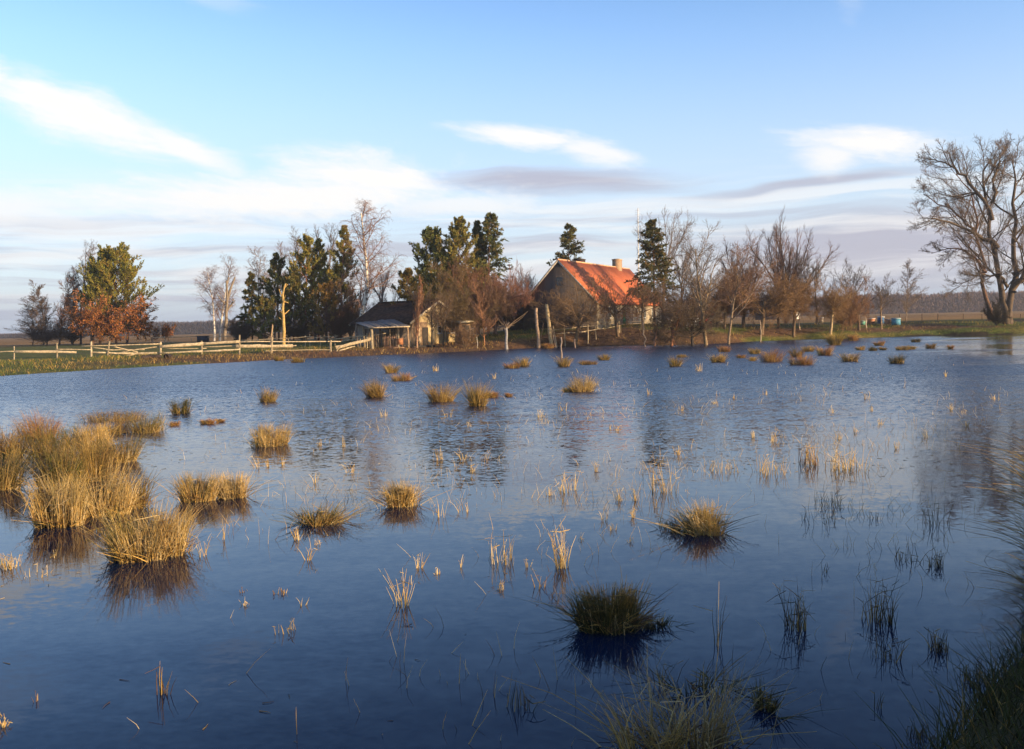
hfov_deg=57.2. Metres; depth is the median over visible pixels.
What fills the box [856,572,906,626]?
reed sprig
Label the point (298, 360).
rush tussock
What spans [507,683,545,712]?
reed sprig
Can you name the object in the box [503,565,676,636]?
rush tussock
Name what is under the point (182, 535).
rush tussock
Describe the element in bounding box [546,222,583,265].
spruce tree
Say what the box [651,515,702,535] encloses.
rush tussock
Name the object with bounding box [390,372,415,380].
rush tussock
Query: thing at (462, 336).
bare shrub
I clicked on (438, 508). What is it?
reed sprig
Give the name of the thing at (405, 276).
pine tree
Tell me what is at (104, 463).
rush tussock
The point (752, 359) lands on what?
rush tussock
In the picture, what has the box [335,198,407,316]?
birch tree
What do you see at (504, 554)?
reed sprig
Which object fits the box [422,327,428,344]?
door
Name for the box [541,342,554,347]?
rush tussock
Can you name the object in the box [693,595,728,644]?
reed sprig
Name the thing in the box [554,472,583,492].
reed sprig
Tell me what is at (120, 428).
rush tussock
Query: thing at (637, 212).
antenna mast
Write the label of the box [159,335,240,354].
rail fence
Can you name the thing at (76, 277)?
bare tree
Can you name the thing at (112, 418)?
rush tussock
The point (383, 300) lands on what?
bare tree
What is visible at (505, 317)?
dark shrub
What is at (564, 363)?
rush tussock
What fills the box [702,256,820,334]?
fruit tree
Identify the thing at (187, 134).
sky
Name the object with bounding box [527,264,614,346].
fruit tree
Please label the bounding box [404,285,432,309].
bare tree
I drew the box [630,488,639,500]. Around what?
reed sprig
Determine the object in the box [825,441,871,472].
reed sprig
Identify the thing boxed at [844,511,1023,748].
bank grass
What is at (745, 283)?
bare tree
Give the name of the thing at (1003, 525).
bank rush
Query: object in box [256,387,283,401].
rush tussock
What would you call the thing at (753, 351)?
rush tussock
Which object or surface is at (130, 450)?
rush tussock
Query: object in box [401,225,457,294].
pine tree
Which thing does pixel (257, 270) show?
bare tree
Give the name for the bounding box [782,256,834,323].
bare tree
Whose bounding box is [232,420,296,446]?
rush tussock
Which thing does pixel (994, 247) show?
ash tree
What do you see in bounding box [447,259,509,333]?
bare tree
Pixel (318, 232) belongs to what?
bare tree
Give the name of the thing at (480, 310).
bare tree
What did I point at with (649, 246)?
spruce tree
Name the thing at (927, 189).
ash tree
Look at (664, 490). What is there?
reed sprig
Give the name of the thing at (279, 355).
shore grass
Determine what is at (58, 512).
rush tussock
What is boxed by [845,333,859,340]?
rush tussock
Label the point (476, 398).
rush tussock
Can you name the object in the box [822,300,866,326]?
bare shrub
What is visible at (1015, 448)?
bank rush
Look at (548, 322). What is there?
gate post
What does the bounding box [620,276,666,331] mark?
fruit tree
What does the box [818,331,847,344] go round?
rush tussock
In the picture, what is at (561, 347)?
water post
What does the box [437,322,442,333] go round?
window
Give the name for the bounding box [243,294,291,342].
pine tree
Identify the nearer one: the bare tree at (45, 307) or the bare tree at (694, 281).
the bare tree at (694, 281)
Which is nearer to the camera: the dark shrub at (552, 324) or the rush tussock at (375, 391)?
the rush tussock at (375, 391)
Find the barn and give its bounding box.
[349,299,461,346]
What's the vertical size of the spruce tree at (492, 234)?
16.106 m
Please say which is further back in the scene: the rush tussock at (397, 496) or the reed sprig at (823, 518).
the rush tussock at (397, 496)
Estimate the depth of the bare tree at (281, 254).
139.77 m
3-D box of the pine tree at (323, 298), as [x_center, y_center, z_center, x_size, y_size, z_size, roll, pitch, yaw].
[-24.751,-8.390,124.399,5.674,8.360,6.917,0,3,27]
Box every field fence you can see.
[151,336,231,342]
[899,314,1020,319]
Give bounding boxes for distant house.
[755,305,798,319]
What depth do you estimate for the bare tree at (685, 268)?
116.65 m
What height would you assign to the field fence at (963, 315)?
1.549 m
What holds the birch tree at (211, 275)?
on the ground at (750, 335)
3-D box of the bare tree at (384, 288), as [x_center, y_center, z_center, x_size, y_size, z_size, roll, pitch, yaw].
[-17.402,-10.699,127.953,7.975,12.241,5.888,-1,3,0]
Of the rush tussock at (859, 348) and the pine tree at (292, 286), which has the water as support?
the rush tussock at (859, 348)
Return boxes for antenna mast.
[635,208,639,282]
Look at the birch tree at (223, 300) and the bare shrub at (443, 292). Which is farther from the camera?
the birch tree at (223, 300)
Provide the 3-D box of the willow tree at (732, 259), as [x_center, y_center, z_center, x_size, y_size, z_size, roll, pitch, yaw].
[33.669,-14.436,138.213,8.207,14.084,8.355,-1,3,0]
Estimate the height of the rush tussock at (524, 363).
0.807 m
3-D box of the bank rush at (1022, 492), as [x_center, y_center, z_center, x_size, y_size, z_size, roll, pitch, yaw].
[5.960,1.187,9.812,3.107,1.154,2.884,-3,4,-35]
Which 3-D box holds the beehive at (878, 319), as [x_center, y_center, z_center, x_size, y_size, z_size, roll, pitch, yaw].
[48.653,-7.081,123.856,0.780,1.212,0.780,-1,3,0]
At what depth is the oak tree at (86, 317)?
138.77 m
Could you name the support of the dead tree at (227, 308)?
on the ground at (750, 335)
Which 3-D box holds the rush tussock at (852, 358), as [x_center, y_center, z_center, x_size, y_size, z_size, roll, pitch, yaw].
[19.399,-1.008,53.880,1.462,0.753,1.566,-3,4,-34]
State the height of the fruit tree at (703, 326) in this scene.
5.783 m
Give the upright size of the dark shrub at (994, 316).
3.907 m
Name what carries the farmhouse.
on the ground at (750, 335)
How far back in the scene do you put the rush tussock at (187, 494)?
13.88 m
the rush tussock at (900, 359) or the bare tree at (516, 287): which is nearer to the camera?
the rush tussock at (900, 359)
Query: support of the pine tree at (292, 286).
on the ground at (750, 335)
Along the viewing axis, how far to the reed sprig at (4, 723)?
6.03 m
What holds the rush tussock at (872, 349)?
on the water
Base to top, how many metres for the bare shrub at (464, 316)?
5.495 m
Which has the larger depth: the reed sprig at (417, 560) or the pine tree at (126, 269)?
the pine tree at (126, 269)
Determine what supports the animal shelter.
on the ground at (750, 335)
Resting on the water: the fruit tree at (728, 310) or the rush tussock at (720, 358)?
the rush tussock at (720, 358)
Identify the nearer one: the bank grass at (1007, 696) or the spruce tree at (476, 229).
the bank grass at (1007, 696)
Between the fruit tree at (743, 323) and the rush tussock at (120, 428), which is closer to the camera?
the rush tussock at (120, 428)
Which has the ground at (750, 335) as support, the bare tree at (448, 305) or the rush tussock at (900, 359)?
the bare tree at (448, 305)
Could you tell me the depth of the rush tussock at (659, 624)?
7.69 m
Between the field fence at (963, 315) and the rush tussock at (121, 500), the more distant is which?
the field fence at (963, 315)
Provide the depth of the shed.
122.01 m
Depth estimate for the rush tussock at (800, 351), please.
61.84 m
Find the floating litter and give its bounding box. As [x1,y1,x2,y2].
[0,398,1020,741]
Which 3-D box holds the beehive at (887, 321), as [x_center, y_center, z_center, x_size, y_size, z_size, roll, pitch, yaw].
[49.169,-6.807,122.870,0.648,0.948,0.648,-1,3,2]
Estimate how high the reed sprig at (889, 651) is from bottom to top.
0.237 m
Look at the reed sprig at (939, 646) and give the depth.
7.01 m
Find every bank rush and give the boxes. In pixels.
[935,452,1023,514]
[945,425,1023,491]
[946,490,1023,553]
[967,542,1023,605]
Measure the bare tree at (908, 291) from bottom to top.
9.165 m
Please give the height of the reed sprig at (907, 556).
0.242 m
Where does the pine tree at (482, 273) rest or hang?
on the ground at (750, 335)
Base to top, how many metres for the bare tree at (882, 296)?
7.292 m
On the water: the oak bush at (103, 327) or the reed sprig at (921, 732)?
the reed sprig at (921, 732)
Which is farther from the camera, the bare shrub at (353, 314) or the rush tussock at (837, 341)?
the bare shrub at (353, 314)
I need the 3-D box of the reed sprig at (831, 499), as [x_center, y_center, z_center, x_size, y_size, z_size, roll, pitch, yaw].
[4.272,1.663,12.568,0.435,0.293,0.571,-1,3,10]
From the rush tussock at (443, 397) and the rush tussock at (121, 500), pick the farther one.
the rush tussock at (443, 397)
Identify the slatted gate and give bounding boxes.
[384,336,395,347]
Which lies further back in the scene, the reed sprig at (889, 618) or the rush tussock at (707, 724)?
the reed sprig at (889, 618)
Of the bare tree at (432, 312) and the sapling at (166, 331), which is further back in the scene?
the sapling at (166, 331)
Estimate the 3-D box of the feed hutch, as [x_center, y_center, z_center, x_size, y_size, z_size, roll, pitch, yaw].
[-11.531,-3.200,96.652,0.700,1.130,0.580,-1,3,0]
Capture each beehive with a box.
[867,318,875,324]
[877,316,883,324]
[884,319,890,325]
[891,318,900,326]
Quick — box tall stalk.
[641,597,794,748]
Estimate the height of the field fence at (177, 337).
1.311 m
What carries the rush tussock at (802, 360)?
on the water
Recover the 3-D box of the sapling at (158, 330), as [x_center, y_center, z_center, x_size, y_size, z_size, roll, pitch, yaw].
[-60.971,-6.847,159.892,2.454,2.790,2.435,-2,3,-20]
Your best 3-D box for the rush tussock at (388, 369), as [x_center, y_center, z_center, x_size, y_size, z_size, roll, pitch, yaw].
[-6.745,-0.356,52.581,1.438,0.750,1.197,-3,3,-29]
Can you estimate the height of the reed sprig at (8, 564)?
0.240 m
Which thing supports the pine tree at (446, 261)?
on the ground at (750, 335)
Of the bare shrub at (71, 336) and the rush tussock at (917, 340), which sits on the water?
the rush tussock at (917, 340)
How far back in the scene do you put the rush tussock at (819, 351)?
63.62 m
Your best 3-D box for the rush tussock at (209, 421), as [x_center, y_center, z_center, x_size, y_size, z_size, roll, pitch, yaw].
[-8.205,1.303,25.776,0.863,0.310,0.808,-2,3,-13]
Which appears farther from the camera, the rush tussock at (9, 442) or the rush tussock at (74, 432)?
the rush tussock at (74, 432)
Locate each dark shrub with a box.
[479,310,513,329]
[517,317,594,328]
[981,297,1011,326]
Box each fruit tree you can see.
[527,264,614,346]
[583,273,642,336]
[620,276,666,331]
[642,283,697,345]
[650,275,718,327]
[660,293,735,345]
[676,265,748,326]
[698,285,760,328]
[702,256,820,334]
[715,271,786,326]
[740,268,804,328]
[768,272,827,337]
[803,270,861,334]
[834,275,879,330]
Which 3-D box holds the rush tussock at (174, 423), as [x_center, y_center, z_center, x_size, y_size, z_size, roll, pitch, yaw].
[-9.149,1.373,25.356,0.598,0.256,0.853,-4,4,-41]
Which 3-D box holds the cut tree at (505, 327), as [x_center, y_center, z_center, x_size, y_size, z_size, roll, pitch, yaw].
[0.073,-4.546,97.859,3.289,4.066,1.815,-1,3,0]
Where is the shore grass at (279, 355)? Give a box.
[0,319,1023,375]
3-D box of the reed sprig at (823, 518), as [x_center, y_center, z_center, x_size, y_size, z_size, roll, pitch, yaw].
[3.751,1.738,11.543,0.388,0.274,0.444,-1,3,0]
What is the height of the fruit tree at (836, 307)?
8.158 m
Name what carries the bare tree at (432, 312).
on the ground at (750, 335)
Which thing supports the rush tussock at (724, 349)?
on the water
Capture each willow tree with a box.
[711,231,764,323]
[742,208,843,322]
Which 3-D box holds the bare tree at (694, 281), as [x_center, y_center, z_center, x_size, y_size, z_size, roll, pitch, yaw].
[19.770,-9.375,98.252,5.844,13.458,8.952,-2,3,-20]
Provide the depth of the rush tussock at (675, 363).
52.66 m
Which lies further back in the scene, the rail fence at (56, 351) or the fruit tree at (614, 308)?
the fruit tree at (614, 308)
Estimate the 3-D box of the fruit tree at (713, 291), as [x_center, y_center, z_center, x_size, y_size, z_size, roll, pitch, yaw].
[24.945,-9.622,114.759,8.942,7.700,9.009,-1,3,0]
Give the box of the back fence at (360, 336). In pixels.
[241,329,384,347]
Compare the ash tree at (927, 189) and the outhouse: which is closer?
the outhouse
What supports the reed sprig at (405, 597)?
on the water
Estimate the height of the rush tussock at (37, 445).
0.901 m
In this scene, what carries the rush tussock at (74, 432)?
on the water
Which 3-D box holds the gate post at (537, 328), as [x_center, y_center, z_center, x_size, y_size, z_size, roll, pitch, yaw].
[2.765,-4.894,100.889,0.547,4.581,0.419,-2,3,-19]
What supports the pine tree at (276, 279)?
on the ground at (750, 335)
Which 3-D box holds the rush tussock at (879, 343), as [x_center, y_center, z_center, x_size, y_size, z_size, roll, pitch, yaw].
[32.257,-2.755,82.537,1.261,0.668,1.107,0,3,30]
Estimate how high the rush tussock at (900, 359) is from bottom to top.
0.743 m
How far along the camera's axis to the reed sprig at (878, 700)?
6.00 m
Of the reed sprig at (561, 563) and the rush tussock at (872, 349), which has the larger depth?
the rush tussock at (872, 349)
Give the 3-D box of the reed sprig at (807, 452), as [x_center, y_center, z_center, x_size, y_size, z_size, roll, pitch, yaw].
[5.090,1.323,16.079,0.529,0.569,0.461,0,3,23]
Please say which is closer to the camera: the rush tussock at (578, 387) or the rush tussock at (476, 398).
the rush tussock at (476, 398)
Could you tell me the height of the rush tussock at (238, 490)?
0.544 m
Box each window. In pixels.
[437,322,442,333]
[556,276,562,285]
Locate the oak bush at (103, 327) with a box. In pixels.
[79,315,128,343]
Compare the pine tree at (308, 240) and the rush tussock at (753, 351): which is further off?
the pine tree at (308, 240)
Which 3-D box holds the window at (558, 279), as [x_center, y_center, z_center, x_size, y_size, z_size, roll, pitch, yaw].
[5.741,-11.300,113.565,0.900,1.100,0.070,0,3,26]
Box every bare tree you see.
[14,296,52,344]
[27,279,59,344]
[53,265,80,344]
[61,238,98,343]
[63,270,80,343]
[243,246,281,340]
[267,242,295,340]
[272,226,309,340]
[301,225,331,339]
[324,222,340,339]
[358,253,403,302]
[359,291,387,311]
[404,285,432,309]
[413,276,423,347]
[422,292,449,347]
[425,253,481,314]
[430,291,453,344]
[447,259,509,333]
[463,274,497,344]
[473,275,521,335]
[481,260,536,327]
[511,264,537,294]
[632,207,696,322]
[663,239,701,306]
[667,220,735,344]
[715,233,781,343]
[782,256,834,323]
[825,258,898,325]
[865,271,907,328]
[895,259,929,320]
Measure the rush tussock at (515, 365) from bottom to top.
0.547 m
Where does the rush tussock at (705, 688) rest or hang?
on the water
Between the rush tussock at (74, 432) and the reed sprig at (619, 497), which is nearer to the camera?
the reed sprig at (619, 497)
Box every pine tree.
[74,256,101,340]
[75,241,164,343]
[77,251,123,343]
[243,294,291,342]
[253,252,295,340]
[273,272,314,340]
[278,233,338,340]
[295,238,333,340]
[307,280,345,340]
[324,225,359,340]
[389,267,425,303]
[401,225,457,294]
[415,270,443,298]
[428,215,491,308]
[436,255,485,307]
[464,268,489,333]
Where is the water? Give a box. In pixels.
[0,334,1023,748]
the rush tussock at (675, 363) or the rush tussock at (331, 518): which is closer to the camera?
the rush tussock at (331, 518)
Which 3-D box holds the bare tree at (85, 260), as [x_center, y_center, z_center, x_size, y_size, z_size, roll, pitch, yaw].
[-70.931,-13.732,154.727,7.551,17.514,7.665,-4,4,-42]
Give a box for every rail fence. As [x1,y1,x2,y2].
[0,343,90,359]
[82,341,161,356]
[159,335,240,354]
[236,337,370,353]
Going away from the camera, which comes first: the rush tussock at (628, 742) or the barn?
the rush tussock at (628, 742)
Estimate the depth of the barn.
102.95 m
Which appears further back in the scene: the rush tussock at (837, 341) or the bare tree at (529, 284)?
the bare tree at (529, 284)
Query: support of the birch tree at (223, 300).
on the ground at (750, 335)
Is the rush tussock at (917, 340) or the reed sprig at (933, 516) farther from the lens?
the rush tussock at (917, 340)
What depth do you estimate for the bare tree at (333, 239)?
141.28 m
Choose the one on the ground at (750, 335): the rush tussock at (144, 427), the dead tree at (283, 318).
the dead tree at (283, 318)
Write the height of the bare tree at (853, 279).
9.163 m
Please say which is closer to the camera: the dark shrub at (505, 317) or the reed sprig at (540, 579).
the reed sprig at (540, 579)
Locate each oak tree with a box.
[58,290,127,344]
[92,292,160,343]
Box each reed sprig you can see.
[0,552,22,569]
[0,714,12,726]
[147,666,162,694]
[158,673,176,694]
[193,535,211,556]
[272,617,295,633]
[290,526,303,539]
[298,548,317,559]
[380,568,414,607]
[414,552,429,568]
[429,496,447,516]
[433,448,442,459]
[478,530,514,565]
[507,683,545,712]
[531,569,550,588]
[542,516,574,568]
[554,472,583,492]
[612,487,623,500]
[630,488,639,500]
[645,454,680,493]
[648,659,688,684]
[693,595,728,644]
[709,458,738,472]
[747,453,788,474]
[767,581,814,631]
[798,440,821,465]
[801,503,836,524]
[815,487,849,508]
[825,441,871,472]
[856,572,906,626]
[870,690,884,708]
[871,633,909,663]
[894,542,929,564]
[906,724,935,742]
[922,500,954,525]
[923,548,946,568]
[923,627,948,652]
[955,658,998,685]
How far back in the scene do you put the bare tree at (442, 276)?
109.20 m
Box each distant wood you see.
[0,318,303,338]
[307,289,1023,331]
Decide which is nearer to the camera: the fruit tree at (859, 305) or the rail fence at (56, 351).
the rail fence at (56, 351)
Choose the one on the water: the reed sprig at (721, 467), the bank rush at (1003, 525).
the reed sprig at (721, 467)
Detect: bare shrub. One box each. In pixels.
[2,321,74,344]
[43,318,89,343]
[223,318,251,342]
[264,309,330,340]
[312,303,355,340]
[325,271,372,341]
[413,271,480,318]
[423,291,500,331]
[444,321,479,346]
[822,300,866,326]
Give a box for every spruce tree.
[232,271,274,342]
[466,220,493,333]
[472,211,516,333]
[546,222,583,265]
[623,218,683,325]
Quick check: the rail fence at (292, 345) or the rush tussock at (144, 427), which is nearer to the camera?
the rush tussock at (144, 427)
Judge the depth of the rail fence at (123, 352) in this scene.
83.64 m
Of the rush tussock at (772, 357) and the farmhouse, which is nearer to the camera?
the rush tussock at (772, 357)
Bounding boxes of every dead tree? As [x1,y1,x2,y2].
[217,277,235,340]
[279,283,288,344]
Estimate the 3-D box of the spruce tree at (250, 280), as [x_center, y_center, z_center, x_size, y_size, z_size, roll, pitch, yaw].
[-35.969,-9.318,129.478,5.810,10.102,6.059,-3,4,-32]
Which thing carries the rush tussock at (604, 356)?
on the water
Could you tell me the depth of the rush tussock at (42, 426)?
22.92 m
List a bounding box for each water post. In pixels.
[560,337,562,357]
[642,320,646,345]
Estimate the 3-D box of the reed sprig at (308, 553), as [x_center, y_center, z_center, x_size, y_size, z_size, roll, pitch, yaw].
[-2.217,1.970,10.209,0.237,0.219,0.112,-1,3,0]
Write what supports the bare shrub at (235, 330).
on the ground at (750, 335)
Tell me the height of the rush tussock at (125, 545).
0.815 m
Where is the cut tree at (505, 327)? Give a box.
[498,311,527,348]
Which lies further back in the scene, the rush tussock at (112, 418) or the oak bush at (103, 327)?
the oak bush at (103, 327)
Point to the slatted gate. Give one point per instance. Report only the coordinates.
(388, 337)
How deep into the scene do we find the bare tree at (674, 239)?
119.89 m
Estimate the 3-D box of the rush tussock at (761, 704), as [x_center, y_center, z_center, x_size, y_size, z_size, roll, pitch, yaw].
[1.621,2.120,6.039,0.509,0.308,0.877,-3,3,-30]
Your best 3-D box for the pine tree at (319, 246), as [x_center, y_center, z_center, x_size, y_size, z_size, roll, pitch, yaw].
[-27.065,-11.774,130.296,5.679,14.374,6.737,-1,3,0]
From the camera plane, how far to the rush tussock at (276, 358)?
77.62 m
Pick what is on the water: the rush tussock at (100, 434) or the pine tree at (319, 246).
the rush tussock at (100, 434)
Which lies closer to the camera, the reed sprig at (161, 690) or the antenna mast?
the reed sprig at (161, 690)
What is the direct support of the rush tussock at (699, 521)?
on the water
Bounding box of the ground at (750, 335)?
[0,311,1023,748]
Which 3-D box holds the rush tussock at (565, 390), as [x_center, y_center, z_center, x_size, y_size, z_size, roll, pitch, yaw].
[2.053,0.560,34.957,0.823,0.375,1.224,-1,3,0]
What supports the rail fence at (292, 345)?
on the ground at (750, 335)
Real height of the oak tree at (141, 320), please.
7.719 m
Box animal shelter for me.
[356,319,409,348]
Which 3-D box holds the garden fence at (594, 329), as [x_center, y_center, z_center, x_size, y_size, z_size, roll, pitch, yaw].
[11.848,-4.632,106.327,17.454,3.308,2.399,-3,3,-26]
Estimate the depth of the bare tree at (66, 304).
148.22 m
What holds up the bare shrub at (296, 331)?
on the ground at (750, 335)
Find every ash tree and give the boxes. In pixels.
[904,131,1023,323]
[911,153,1007,320]
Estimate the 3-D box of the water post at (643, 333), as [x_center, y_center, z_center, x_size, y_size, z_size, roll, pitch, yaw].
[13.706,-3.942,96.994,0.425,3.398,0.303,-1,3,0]
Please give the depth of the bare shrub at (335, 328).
122.41 m
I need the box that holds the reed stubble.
[29,353,1010,745]
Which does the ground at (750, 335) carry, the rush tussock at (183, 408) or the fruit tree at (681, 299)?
the fruit tree at (681, 299)
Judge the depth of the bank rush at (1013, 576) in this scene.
7.29 m
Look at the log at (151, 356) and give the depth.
78.72 m
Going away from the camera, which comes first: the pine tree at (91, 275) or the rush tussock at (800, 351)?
the rush tussock at (800, 351)
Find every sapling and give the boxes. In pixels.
[149,326,159,341]
[160,323,176,341]
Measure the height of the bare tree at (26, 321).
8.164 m
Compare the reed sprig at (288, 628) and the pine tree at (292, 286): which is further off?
the pine tree at (292, 286)
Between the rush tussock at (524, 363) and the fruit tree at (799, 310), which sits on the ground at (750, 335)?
the fruit tree at (799, 310)
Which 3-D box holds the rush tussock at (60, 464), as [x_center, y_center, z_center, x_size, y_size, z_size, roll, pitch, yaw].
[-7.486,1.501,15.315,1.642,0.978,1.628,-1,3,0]
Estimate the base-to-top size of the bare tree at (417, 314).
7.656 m
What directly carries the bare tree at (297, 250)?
on the ground at (750, 335)
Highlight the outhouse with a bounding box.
[456,320,470,342]
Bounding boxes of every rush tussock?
[0,419,43,458]
[0,437,57,490]
[6,471,123,528]
[7,407,68,439]
[10,420,83,456]
[13,436,99,489]
[21,451,167,517]
[24,434,139,483]
[52,421,97,443]
[68,423,119,452]
[74,496,227,563]
[76,407,148,422]
[80,414,153,434]
[86,426,159,462]
[94,461,174,509]
[108,503,211,557]
[116,410,172,433]
[154,469,230,502]
[161,421,180,425]
[163,397,202,413]
[168,468,281,499]
[197,417,226,424]
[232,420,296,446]
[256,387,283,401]
[269,496,377,526]
[273,355,287,360]
[291,356,304,362]
[356,478,465,507]
[359,377,396,397]
[378,363,405,372]
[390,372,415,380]
[417,381,462,401]
[450,379,494,405]
[481,391,506,397]
[502,361,521,367]
[502,655,821,748]
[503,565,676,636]
[510,357,532,366]
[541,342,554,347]
[543,652,816,748]
[550,355,574,366]
[559,386,573,391]
[562,372,600,391]
[575,359,597,364]
[595,352,612,359]
[597,650,786,703]
[629,495,757,538]
[630,612,692,633]
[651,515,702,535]
[666,354,686,365]
[702,352,728,361]
[714,345,730,351]
[724,672,835,720]
[746,347,763,353]
[746,356,757,360]
[758,346,799,361]
[785,353,815,364]
[788,345,806,356]
[800,345,813,350]
[810,345,836,354]
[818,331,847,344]
[832,352,860,361]
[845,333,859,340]
[854,346,865,349]
[861,346,876,350]
[871,340,885,345]
[885,354,908,363]
[892,345,912,349]
[910,338,921,341]
[922,343,937,347]
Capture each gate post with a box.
[535,308,539,347]
[545,304,552,344]
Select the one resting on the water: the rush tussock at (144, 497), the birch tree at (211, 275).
the rush tussock at (144, 497)
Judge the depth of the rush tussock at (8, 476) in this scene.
15.36 m
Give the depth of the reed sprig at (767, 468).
15.24 m
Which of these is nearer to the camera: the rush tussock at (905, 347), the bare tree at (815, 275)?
the rush tussock at (905, 347)
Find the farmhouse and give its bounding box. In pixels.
[519,258,660,330]
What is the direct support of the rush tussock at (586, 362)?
on the water
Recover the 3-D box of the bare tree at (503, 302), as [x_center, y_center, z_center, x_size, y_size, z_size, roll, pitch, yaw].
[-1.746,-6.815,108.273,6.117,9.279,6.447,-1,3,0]
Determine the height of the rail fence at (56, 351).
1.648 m
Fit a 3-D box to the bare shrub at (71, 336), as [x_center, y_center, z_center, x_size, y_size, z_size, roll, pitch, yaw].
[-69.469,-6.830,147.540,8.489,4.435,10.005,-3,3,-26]
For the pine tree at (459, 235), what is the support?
on the ground at (750, 335)
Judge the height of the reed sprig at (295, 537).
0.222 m
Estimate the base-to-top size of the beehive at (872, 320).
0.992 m
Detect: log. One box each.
[141,355,160,358]
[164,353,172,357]
[413,345,434,347]
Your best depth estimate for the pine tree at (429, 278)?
111.17 m
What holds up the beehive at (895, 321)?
on the ground at (750, 335)
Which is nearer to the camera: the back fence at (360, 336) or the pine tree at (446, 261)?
the back fence at (360, 336)
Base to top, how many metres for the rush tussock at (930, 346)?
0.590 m
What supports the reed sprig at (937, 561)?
on the water
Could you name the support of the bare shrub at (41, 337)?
on the ground at (750, 335)
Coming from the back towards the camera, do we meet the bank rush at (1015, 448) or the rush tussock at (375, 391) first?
the rush tussock at (375, 391)
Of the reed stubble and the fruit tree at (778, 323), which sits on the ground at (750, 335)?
the fruit tree at (778, 323)
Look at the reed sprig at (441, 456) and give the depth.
17.66 m
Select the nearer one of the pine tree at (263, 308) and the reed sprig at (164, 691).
the reed sprig at (164, 691)
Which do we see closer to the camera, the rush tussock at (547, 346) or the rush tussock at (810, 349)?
the rush tussock at (810, 349)
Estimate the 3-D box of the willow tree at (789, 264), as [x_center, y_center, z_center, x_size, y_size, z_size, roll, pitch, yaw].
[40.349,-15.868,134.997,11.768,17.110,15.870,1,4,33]
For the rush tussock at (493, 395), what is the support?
on the water
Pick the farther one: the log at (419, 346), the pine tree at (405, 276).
the pine tree at (405, 276)
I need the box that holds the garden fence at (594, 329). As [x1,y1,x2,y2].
[553,320,671,346]
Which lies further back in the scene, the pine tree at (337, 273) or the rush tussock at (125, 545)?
the pine tree at (337, 273)
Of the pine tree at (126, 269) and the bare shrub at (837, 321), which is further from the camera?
the pine tree at (126, 269)
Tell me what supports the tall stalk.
on the rush tussock at (707, 724)
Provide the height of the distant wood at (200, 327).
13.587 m
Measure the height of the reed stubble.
0.264 m
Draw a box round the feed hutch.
[396,338,402,348]
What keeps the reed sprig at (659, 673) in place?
on the water
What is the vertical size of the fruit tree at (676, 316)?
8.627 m
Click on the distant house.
(772, 316)
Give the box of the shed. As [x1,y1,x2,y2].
[501,295,524,330]
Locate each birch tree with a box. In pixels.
[192,266,234,340]
[208,255,242,340]
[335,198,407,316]
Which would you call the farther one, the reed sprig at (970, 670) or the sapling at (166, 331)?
the sapling at (166, 331)
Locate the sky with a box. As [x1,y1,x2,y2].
[0,0,1023,333]
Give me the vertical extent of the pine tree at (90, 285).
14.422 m
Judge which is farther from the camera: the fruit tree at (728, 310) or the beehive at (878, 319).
the beehive at (878, 319)
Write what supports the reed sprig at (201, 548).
on the water
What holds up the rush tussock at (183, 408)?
on the water
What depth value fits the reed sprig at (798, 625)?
7.56 m

